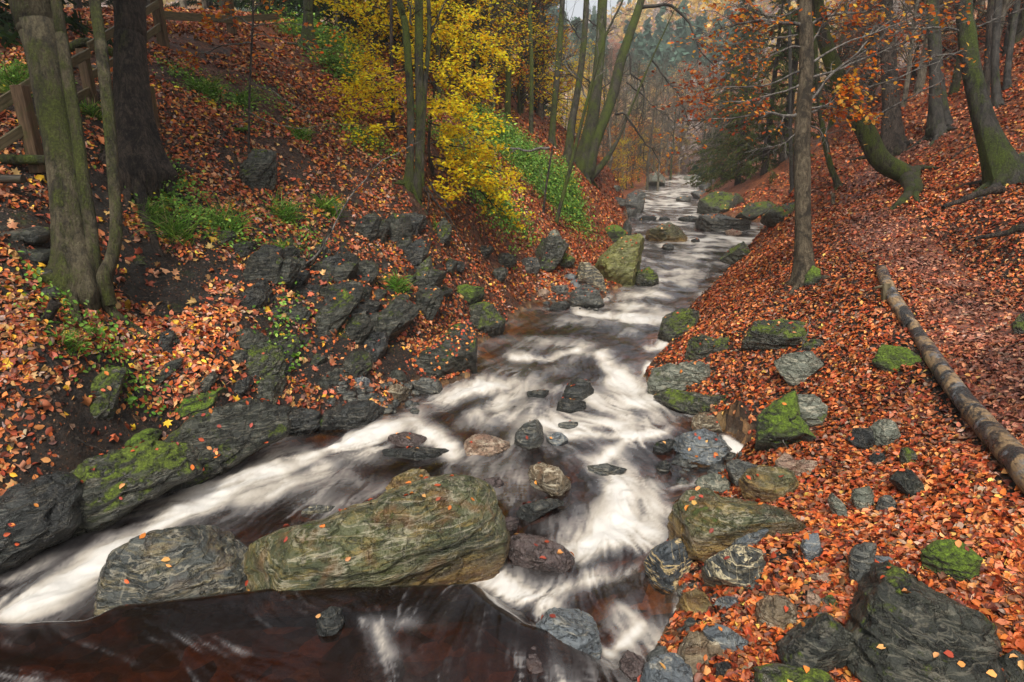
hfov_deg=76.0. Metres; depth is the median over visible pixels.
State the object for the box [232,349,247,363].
rock slab
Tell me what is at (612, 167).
woodland tree
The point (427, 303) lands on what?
rock slab
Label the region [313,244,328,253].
rock slab
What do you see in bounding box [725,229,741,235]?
boulder
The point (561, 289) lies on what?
boulder
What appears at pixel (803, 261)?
tree
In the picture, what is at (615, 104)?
woodland tree
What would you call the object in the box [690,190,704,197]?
boulder
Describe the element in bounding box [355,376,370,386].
boulder
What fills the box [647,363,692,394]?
boulder
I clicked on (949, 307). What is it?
path
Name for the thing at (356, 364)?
rock slab
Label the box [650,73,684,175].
woodland tree
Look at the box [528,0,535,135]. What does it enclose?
tree
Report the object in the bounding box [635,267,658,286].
boulder
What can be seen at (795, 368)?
boulder
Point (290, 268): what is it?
rock slab
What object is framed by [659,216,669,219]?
boulder
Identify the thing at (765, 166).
spruce
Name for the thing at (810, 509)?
fallen leaves
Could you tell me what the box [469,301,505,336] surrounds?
boulder
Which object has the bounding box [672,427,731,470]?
boulder
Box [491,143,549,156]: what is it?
dead branch
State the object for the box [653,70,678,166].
woodland tree
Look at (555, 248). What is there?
boulder
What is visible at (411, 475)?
boulder
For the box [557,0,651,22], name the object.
sky
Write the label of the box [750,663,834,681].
boulder
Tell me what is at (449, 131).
yellow beech
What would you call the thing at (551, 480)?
boulder
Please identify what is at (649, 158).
woodland tree
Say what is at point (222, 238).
boulder
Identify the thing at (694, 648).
boulder
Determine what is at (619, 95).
woodland tree
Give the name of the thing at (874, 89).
woodland tree
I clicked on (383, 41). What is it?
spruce
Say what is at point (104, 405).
boulder
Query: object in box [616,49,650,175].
woodland tree
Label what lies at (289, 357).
rock slab
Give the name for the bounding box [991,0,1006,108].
tree
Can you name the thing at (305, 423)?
boulder
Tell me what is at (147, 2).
spruce
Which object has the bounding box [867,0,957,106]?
woodland tree
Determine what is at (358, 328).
rock slab
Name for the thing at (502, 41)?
woodland tree
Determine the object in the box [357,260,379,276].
rock slab
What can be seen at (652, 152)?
woodland tree
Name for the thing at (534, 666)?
boulder
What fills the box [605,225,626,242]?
boulder
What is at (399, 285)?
grass tuft
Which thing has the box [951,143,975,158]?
dead branch
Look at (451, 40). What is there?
woodland tree
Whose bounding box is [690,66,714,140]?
woodland tree
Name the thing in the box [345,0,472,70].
woodland tree
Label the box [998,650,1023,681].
boulder
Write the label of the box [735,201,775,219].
boulder
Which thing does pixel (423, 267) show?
boulder
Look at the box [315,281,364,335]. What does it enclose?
boulder
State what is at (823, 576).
boulder
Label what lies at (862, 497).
boulder
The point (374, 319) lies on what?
rock slab
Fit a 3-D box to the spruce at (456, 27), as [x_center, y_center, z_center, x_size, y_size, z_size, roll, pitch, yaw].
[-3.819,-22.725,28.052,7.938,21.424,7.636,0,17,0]
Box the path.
[836,131,1023,437]
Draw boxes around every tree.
[8,0,156,342]
[97,0,204,258]
[179,0,187,8]
[202,0,211,8]
[219,0,223,8]
[287,0,318,54]
[333,0,412,59]
[337,0,399,38]
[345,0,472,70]
[371,0,498,98]
[373,1,379,48]
[392,0,448,219]
[407,0,486,74]
[408,0,518,87]
[424,0,515,96]
[425,0,534,112]
[441,0,516,84]
[449,0,548,109]
[455,0,532,94]
[485,0,564,114]
[493,0,577,113]
[498,0,577,112]
[504,0,514,125]
[512,0,586,116]
[512,0,590,119]
[516,0,591,147]
[527,0,588,178]
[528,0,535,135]
[545,74,583,131]
[551,0,740,190]
[554,36,593,133]
[567,39,608,139]
[581,56,607,151]
[588,46,623,158]
[593,35,638,172]
[599,109,623,177]
[600,48,633,169]
[600,59,633,163]
[602,42,649,191]
[602,50,640,157]
[611,138,635,188]
[612,114,643,189]
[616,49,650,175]
[618,53,658,187]
[620,67,632,111]
[620,80,646,160]
[621,127,647,182]
[626,67,657,181]
[628,62,677,189]
[629,116,656,170]
[630,59,669,157]
[635,55,680,190]
[635,58,663,170]
[640,0,997,298]
[640,123,667,178]
[641,128,658,170]
[644,58,674,170]
[646,81,664,157]
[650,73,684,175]
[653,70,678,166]
[656,80,683,163]
[659,68,690,159]
[660,126,683,175]
[663,82,688,179]
[665,58,698,153]
[670,60,700,164]
[670,82,702,173]
[671,72,692,149]
[682,63,708,167]
[683,60,720,154]
[683,61,714,166]
[687,94,709,168]
[688,60,726,172]
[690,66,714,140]
[691,74,723,171]
[692,57,729,181]
[694,75,725,183]
[714,53,738,177]
[721,0,961,209]
[747,42,772,170]
[749,63,786,164]
[769,8,797,163]
[774,63,798,147]
[787,0,793,193]
[792,65,828,137]
[795,6,833,123]
[798,0,877,129]
[811,5,874,131]
[812,10,842,189]
[814,0,872,121]
[831,0,908,96]
[831,0,981,162]
[834,0,924,105]
[838,0,907,110]
[843,0,1023,202]
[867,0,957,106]
[876,0,982,83]
[894,0,979,94]
[905,0,957,150]
[905,0,1004,61]
[915,0,1023,96]
[939,0,1013,39]
[943,0,1023,55]
[975,0,986,42]
[983,0,994,94]
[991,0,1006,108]
[1001,0,1020,91]
[1006,0,1022,30]
[1014,3,1023,43]
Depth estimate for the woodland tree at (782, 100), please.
66.27 m
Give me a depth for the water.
6.02 m
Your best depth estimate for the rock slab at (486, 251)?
16.47 m
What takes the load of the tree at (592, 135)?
on the ground at (656, 612)
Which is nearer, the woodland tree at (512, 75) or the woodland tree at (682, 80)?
the woodland tree at (512, 75)
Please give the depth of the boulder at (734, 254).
20.94 m
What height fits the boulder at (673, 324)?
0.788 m
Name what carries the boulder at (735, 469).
on the ground at (656, 612)
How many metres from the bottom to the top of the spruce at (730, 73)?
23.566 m
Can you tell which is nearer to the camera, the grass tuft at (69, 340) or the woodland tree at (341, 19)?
the grass tuft at (69, 340)
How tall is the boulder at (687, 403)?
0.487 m
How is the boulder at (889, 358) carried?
on the ground at (656, 612)
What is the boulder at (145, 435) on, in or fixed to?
on the ground at (656, 612)
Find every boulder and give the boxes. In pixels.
[0,471,85,573]
[70,439,202,536]
[90,366,126,420]
[94,524,248,616]
[124,428,162,447]
[130,255,146,265]
[155,358,182,385]
[163,397,291,491]
[174,387,227,420]
[199,371,217,392]
[215,230,238,244]
[239,148,277,190]
[243,247,283,286]
[244,340,285,379]
[244,474,510,591]
[257,373,286,404]
[289,406,320,437]
[301,504,334,513]
[314,400,384,432]
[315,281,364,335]
[316,606,344,636]
[339,251,360,262]
[348,304,368,318]
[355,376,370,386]
[372,297,419,339]
[382,446,448,459]
[384,212,412,243]
[385,469,430,489]
[386,384,410,401]
[387,432,426,447]
[390,368,406,381]
[412,321,477,376]
[413,377,442,397]
[414,256,433,284]
[436,217,451,246]
[456,284,484,304]
[464,434,509,455]
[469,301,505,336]
[483,476,503,486]
[505,516,518,530]
[508,533,574,572]
[514,419,543,448]
[516,498,563,521]
[521,257,539,275]
[526,389,548,397]
[526,646,542,673]
[527,462,570,495]
[535,235,568,272]
[536,607,601,659]
[537,289,549,297]
[546,432,567,445]
[548,229,561,237]
[550,285,568,294]
[550,301,569,309]
[556,398,586,412]
[558,421,577,428]
[560,252,574,268]
[562,377,593,399]
[564,273,576,279]
[567,284,603,307]
[570,279,580,286]
[576,262,606,291]
[587,463,626,475]
[594,233,644,287]
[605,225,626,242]
[614,185,620,191]
[615,197,625,205]
[619,650,645,681]
[622,219,631,234]
[625,189,645,212]
[626,208,636,218]
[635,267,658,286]
[639,215,656,219]
[639,652,692,681]
[643,538,692,594]
[645,222,687,241]
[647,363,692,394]
[647,645,667,661]
[649,171,664,185]
[653,388,728,415]
[653,439,674,452]
[655,460,671,472]
[658,308,699,341]
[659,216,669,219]
[662,243,673,250]
[667,487,805,561]
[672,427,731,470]
[676,195,690,201]
[676,631,724,676]
[678,215,697,221]
[678,361,711,384]
[679,588,712,615]
[683,174,700,179]
[683,617,696,627]
[684,334,731,360]
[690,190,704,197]
[691,238,699,242]
[691,412,722,434]
[695,213,751,230]
[696,191,744,213]
[696,473,730,494]
[698,182,710,189]
[701,544,766,588]
[703,623,748,650]
[713,661,731,676]
[714,596,737,608]
[719,241,750,264]
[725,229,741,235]
[726,460,757,486]
[731,529,768,545]
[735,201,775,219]
[738,466,799,502]
[740,319,806,351]
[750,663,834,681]
[755,390,815,451]
[755,595,797,630]
[760,202,794,227]
[774,351,823,386]
[775,452,795,469]
[776,612,855,671]
[791,459,817,475]
[797,394,827,427]
[800,533,822,560]
[802,339,823,350]
[805,590,820,606]
[809,572,831,583]
[821,595,837,607]
[827,492,847,518]
[844,561,1005,681]
[846,428,875,449]
[848,542,876,582]
[850,486,874,508]
[868,452,885,464]
[869,418,900,447]
[872,344,922,371]
[875,495,896,510]
[875,555,892,562]
[889,469,924,496]
[899,447,917,464]
[920,539,982,581]
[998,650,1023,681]
[1010,312,1023,334]
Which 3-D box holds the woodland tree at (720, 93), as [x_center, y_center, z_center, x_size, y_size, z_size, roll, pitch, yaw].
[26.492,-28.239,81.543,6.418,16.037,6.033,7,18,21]
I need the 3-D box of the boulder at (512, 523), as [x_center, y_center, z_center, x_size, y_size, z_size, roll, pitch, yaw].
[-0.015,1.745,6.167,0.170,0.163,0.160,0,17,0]
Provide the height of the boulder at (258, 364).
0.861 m
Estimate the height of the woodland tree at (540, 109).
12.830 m
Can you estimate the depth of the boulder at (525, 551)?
5.46 m
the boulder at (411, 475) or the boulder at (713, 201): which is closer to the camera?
the boulder at (411, 475)
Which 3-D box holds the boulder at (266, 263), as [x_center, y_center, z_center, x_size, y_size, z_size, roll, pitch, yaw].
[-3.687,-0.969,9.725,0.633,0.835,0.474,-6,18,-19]
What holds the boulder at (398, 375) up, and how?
on the ground at (656, 612)
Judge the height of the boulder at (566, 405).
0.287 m
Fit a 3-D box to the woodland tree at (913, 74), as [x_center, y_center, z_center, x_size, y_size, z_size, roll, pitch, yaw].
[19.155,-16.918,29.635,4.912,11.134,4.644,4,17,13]
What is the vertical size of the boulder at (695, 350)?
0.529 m
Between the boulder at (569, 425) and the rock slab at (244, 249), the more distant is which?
the rock slab at (244, 249)
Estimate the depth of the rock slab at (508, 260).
17.28 m
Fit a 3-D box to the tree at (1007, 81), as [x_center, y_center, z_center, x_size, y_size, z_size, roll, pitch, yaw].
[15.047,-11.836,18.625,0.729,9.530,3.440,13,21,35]
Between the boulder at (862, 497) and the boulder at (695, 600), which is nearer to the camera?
the boulder at (695, 600)
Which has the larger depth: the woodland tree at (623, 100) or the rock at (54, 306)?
the woodland tree at (623, 100)
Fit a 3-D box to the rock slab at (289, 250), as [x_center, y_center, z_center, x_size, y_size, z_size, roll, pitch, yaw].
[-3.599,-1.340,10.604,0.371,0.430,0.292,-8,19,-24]
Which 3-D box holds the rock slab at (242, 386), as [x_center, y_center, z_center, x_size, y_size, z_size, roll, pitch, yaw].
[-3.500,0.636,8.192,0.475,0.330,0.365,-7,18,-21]
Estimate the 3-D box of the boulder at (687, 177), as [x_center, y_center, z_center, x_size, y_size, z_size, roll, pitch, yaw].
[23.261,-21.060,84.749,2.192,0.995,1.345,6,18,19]
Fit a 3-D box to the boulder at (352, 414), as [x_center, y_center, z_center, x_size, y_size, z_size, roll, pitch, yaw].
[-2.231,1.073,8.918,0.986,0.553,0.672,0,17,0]
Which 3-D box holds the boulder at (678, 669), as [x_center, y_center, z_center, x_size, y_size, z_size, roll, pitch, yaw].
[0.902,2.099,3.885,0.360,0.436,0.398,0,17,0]
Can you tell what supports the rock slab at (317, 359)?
on the ground at (656, 612)
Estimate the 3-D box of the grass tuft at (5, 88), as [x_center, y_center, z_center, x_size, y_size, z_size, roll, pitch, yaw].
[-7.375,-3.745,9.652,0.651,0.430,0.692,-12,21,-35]
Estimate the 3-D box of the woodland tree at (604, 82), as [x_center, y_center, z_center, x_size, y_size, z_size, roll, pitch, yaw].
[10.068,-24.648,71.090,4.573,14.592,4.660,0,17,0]
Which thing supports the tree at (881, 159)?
on the ground at (656, 612)
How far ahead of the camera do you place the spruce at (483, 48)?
31.54 m
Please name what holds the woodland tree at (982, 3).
on the ground at (656, 612)
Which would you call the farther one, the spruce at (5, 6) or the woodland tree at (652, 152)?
the woodland tree at (652, 152)
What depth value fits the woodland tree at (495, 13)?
25.78 m
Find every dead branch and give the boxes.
[75,437,109,453]
[306,129,422,263]
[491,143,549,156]
[798,315,819,350]
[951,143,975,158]
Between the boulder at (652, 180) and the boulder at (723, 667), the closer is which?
the boulder at (723, 667)
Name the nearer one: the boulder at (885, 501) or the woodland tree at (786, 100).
the boulder at (885, 501)
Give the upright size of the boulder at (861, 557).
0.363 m
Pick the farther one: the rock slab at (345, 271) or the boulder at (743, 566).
the rock slab at (345, 271)
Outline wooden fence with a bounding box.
[0,0,279,172]
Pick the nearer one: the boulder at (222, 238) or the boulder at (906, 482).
the boulder at (906, 482)
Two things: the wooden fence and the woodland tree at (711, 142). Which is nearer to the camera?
the wooden fence
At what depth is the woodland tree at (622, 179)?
56.96 m
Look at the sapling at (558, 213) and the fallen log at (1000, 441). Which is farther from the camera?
the sapling at (558, 213)
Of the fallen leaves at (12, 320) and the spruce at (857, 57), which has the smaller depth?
the fallen leaves at (12, 320)
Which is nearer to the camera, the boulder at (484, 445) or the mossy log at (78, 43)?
the boulder at (484, 445)
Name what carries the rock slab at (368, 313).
on the ground at (656, 612)
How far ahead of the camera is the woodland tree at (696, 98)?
108.59 m
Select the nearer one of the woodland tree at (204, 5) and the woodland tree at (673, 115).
the woodland tree at (204, 5)
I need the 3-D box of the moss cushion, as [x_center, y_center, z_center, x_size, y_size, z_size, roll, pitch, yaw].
[4.976,-1.048,10.849,0.260,0.387,0.338,8,19,25]
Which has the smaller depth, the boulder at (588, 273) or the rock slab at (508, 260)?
the rock slab at (508, 260)
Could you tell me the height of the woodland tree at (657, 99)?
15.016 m
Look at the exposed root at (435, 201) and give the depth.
14.29 m
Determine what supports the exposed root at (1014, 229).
on the ground at (656, 612)
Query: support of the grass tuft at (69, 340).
on the ground at (656, 612)
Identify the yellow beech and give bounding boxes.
[314,0,534,237]
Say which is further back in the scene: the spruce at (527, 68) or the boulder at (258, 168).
the spruce at (527, 68)
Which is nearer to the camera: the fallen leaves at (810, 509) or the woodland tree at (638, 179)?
the fallen leaves at (810, 509)
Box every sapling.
[176,0,366,156]
[538,138,553,212]
[550,0,623,223]
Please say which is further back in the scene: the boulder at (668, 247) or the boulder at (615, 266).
the boulder at (668, 247)
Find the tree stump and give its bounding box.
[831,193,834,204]
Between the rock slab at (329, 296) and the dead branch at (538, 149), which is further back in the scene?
the dead branch at (538, 149)
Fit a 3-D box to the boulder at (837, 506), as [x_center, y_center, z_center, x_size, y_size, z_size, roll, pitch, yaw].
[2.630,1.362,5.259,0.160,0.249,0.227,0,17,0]
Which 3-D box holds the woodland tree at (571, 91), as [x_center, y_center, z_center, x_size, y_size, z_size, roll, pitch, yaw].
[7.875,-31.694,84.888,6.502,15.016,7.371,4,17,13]
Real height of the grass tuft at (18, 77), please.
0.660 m
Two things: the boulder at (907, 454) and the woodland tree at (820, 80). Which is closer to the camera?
the boulder at (907, 454)
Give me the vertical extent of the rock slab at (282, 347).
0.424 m
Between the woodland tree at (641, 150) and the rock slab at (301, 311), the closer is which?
the rock slab at (301, 311)
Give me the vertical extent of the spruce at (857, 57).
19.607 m
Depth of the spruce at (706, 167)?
56.20 m
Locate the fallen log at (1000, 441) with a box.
[875,265,1023,492]
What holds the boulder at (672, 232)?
on the ground at (656, 612)
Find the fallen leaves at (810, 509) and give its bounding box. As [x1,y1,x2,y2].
[0,7,1023,681]
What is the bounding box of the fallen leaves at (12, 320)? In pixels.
[0,6,586,495]
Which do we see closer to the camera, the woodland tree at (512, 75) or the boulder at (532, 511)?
the boulder at (532, 511)
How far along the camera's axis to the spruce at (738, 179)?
46.65 m
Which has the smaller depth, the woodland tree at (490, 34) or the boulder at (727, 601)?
the boulder at (727, 601)
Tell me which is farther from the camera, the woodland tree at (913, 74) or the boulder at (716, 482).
the woodland tree at (913, 74)
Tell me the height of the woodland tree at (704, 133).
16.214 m
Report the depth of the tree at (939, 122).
19.03 m
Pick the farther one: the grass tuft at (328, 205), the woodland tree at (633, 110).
the woodland tree at (633, 110)
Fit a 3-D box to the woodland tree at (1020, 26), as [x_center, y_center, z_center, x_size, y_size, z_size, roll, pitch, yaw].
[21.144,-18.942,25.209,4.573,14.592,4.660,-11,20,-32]
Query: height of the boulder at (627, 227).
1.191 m
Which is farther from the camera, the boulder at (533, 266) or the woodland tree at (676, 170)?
the woodland tree at (676, 170)
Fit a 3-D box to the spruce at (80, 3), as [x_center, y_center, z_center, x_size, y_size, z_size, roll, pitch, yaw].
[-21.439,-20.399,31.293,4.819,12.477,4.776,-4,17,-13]
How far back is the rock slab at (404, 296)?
11.10 m
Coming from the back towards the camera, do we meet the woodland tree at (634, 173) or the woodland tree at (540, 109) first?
the woodland tree at (634, 173)
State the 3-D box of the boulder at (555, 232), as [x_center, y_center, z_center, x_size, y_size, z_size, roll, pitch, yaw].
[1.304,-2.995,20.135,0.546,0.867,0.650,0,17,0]
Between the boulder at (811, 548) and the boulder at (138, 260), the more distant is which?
the boulder at (138, 260)
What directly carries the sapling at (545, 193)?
on the ground at (656, 612)
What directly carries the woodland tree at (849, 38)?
on the ground at (656, 612)
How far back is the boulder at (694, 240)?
28.37 m
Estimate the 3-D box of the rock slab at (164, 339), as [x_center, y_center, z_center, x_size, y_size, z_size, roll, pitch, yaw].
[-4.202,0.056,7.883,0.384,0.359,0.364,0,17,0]
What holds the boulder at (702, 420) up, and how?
on the ground at (656, 612)
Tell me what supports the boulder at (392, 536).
on the ground at (656, 612)
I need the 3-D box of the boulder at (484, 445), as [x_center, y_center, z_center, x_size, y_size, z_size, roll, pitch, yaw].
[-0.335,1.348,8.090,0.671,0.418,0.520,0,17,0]
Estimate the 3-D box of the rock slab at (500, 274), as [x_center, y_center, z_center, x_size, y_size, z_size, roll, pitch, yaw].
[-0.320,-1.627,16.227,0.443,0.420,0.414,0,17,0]
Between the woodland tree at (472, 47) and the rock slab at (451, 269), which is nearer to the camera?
the rock slab at (451, 269)
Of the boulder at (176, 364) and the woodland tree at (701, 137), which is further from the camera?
the woodland tree at (701, 137)
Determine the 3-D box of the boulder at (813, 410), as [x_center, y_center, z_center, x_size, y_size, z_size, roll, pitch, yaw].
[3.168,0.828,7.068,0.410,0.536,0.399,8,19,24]
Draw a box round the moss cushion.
[803,266,820,286]
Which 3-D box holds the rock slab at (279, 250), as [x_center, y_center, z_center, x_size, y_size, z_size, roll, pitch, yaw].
[-3.837,-1.228,10.149,0.640,0.534,0.568,-13,21,-37]
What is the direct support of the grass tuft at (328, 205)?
on the ground at (656, 612)
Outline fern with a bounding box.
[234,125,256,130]
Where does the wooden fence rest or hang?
on the ground at (656, 612)
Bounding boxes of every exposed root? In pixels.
[0,382,55,398]
[114,291,147,298]
[308,228,331,266]
[423,186,429,215]
[425,185,465,249]
[429,181,451,209]
[941,185,1005,208]
[973,223,1023,240]
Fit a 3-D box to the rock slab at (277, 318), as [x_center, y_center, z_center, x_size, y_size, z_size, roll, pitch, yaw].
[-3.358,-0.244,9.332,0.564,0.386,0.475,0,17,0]
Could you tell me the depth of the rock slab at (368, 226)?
12.14 m
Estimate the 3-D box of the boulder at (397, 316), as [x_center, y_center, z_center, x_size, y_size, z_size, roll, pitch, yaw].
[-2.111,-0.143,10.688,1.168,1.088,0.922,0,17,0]
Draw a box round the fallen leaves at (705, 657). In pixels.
[3,171,1023,681]
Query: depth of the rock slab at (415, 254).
12.54 m
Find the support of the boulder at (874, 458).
on the ground at (656, 612)
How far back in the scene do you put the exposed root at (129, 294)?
7.86 m
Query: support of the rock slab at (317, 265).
on the ground at (656, 612)
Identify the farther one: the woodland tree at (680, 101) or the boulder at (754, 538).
the woodland tree at (680, 101)
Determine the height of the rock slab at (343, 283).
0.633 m
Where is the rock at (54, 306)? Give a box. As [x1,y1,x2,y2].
[41,298,62,319]
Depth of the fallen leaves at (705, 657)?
6.06 m
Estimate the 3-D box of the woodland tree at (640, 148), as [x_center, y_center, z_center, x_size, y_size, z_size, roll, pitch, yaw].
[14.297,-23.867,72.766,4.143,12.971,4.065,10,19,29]
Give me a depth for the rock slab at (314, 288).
10.12 m
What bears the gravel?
on the ground at (656, 612)
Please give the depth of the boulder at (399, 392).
9.63 m
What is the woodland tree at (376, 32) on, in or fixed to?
on the ground at (656, 612)
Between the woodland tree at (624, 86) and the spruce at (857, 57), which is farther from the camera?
the woodland tree at (624, 86)
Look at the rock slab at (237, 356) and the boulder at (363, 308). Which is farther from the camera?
the boulder at (363, 308)
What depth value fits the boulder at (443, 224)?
14.24 m
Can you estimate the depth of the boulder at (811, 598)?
4.24 m
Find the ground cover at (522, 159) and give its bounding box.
[0,1,610,419]
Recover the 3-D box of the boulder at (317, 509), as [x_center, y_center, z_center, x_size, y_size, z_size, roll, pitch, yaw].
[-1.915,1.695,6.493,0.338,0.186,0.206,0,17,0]
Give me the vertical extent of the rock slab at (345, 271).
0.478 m
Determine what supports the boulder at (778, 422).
on the ground at (656, 612)
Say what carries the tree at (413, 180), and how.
on the ground at (656, 612)
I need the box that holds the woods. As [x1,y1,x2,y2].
[0,0,987,172]
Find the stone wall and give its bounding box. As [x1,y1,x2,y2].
[0,226,59,300]
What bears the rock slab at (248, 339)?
on the ground at (656, 612)
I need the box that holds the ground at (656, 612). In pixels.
[0,0,1023,681]
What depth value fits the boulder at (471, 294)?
13.47 m
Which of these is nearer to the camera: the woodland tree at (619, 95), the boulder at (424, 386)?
the boulder at (424, 386)
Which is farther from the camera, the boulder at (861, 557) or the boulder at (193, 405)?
the boulder at (193, 405)
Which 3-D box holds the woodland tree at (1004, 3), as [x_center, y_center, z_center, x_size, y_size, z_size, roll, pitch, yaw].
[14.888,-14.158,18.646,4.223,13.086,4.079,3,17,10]
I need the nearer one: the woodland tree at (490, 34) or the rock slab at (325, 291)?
the rock slab at (325, 291)
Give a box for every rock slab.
[134,388,145,397]
[157,330,179,353]
[232,241,257,257]
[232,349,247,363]
[234,376,250,395]
[236,328,248,338]
[236,349,248,362]
[238,328,269,349]
[239,279,274,307]
[245,244,283,265]
[271,306,288,314]
[272,311,289,321]
[272,334,301,353]
[272,341,286,350]
[281,257,300,288]
[283,245,300,258]
[283,352,293,362]
[285,362,293,376]
[288,305,311,325]
[293,269,310,286]
[298,257,307,269]
[305,284,322,293]
[310,353,327,365]
[311,260,333,271]
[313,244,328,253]
[314,270,333,282]
[317,368,347,388]
[320,255,345,270]
[320,283,342,297]
[323,291,337,304]
[332,262,358,282]
[335,246,350,254]
[338,280,359,302]
[342,313,373,344]
[343,351,373,377]
[354,213,381,242]
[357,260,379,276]
[360,266,378,285]
[360,299,382,312]
[363,284,371,299]
[363,331,389,362]
[366,312,378,317]
[367,314,377,325]
[374,288,387,299]
[377,220,389,243]
[392,293,409,299]
[397,237,412,251]
[400,212,427,236]
[404,238,430,268]
[408,275,414,282]
[413,269,446,289]
[415,286,443,320]
[441,286,452,297]
[445,258,457,274]
[456,261,464,273]
[479,245,494,257]
[492,267,507,282]
[498,252,516,269]
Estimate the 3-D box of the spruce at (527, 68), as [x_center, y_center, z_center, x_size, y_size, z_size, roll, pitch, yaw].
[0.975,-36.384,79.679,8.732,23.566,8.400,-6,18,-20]
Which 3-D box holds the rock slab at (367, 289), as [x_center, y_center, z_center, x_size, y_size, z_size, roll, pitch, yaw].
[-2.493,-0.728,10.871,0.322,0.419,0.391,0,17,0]
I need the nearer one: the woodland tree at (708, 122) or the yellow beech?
the yellow beech
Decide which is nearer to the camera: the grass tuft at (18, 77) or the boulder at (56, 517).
the boulder at (56, 517)
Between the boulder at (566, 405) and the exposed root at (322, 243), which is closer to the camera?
the boulder at (566, 405)
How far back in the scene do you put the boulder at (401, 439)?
8.17 m
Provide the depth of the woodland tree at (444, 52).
25.33 m
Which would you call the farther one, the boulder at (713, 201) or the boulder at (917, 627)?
the boulder at (713, 201)
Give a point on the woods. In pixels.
(646, 39)
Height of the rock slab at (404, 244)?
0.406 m
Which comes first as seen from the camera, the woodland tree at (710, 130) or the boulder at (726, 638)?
the boulder at (726, 638)
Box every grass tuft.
[0,53,28,85]
[0,77,32,97]
[43,322,100,358]
[79,94,101,120]
[130,194,174,224]
[134,192,216,252]
[172,184,270,236]
[177,68,230,102]
[224,84,264,110]
[256,184,308,226]
[268,236,301,255]
[286,124,317,143]
[307,189,345,218]
[376,268,418,293]
[432,217,444,231]
[474,187,505,211]
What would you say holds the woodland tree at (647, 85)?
on the ground at (656, 612)
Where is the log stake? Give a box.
[874,283,890,302]
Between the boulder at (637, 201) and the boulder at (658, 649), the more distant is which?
the boulder at (637, 201)
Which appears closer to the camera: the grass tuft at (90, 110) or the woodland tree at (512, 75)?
the grass tuft at (90, 110)
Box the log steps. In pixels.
[0,65,101,183]
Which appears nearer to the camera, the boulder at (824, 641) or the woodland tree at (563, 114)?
the boulder at (824, 641)
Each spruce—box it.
[0,0,76,22]
[0,9,112,49]
[65,0,112,8]
[102,0,149,5]
[163,0,250,10]
[233,0,294,16]
[235,0,346,24]
[254,0,424,41]
[342,0,450,47]
[393,0,513,59]
[448,0,537,89]
[484,1,528,99]
[511,11,549,114]
[523,1,568,123]
[684,26,757,187]
[692,6,776,192]
[696,0,772,184]
[696,49,731,172]
[703,0,819,188]
[714,0,846,168]
[814,0,880,131]
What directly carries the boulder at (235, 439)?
on the ground at (656, 612)
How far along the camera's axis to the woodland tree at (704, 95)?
107.32 m
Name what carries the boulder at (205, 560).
in the water
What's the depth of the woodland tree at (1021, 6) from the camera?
27.68 m
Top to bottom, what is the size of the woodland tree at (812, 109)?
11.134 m
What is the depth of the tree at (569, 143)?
27.47 m
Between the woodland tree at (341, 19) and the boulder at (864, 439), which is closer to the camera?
the boulder at (864, 439)
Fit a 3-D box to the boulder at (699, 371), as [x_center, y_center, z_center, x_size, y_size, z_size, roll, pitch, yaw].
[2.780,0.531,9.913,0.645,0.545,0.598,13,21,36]
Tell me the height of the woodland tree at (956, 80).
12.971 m
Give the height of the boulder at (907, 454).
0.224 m
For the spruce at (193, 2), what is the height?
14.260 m
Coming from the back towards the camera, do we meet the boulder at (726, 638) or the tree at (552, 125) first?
the tree at (552, 125)
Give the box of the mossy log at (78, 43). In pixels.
[69,38,112,56]
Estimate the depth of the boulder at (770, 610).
4.18 m
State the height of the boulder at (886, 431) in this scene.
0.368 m
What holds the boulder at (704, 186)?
on the ground at (656, 612)
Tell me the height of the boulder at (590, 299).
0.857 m
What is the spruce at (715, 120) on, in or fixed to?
on the ground at (656, 612)
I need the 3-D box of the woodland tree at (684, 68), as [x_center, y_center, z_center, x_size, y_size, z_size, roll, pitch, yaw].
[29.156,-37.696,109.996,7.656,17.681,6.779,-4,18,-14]
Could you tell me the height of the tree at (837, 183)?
10.738 m
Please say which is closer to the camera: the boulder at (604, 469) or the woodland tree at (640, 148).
the boulder at (604, 469)
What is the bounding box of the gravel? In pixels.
[327,187,827,677]
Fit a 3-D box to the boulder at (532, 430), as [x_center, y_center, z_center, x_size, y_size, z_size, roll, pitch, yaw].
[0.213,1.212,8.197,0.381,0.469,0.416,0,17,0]
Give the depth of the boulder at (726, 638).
4.00 m
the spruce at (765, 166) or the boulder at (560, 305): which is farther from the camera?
the spruce at (765, 166)
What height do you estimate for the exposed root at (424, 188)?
0.618 m
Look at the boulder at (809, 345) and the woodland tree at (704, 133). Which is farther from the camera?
the woodland tree at (704, 133)
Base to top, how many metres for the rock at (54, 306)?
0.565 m
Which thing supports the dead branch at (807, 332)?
on the ground at (656, 612)
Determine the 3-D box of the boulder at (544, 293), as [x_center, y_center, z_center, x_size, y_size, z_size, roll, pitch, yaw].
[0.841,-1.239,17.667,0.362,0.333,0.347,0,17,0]
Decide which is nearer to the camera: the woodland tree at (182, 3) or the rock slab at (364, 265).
the rock slab at (364, 265)
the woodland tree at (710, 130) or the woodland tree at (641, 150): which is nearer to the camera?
the woodland tree at (710, 130)
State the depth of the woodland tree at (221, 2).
32.55 m
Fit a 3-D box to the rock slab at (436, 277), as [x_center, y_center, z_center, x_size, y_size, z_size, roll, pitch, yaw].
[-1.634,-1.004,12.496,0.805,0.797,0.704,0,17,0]
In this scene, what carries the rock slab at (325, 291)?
on the ground at (656, 612)
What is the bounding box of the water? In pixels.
[0,172,764,681]
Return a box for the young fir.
[688,165,700,174]

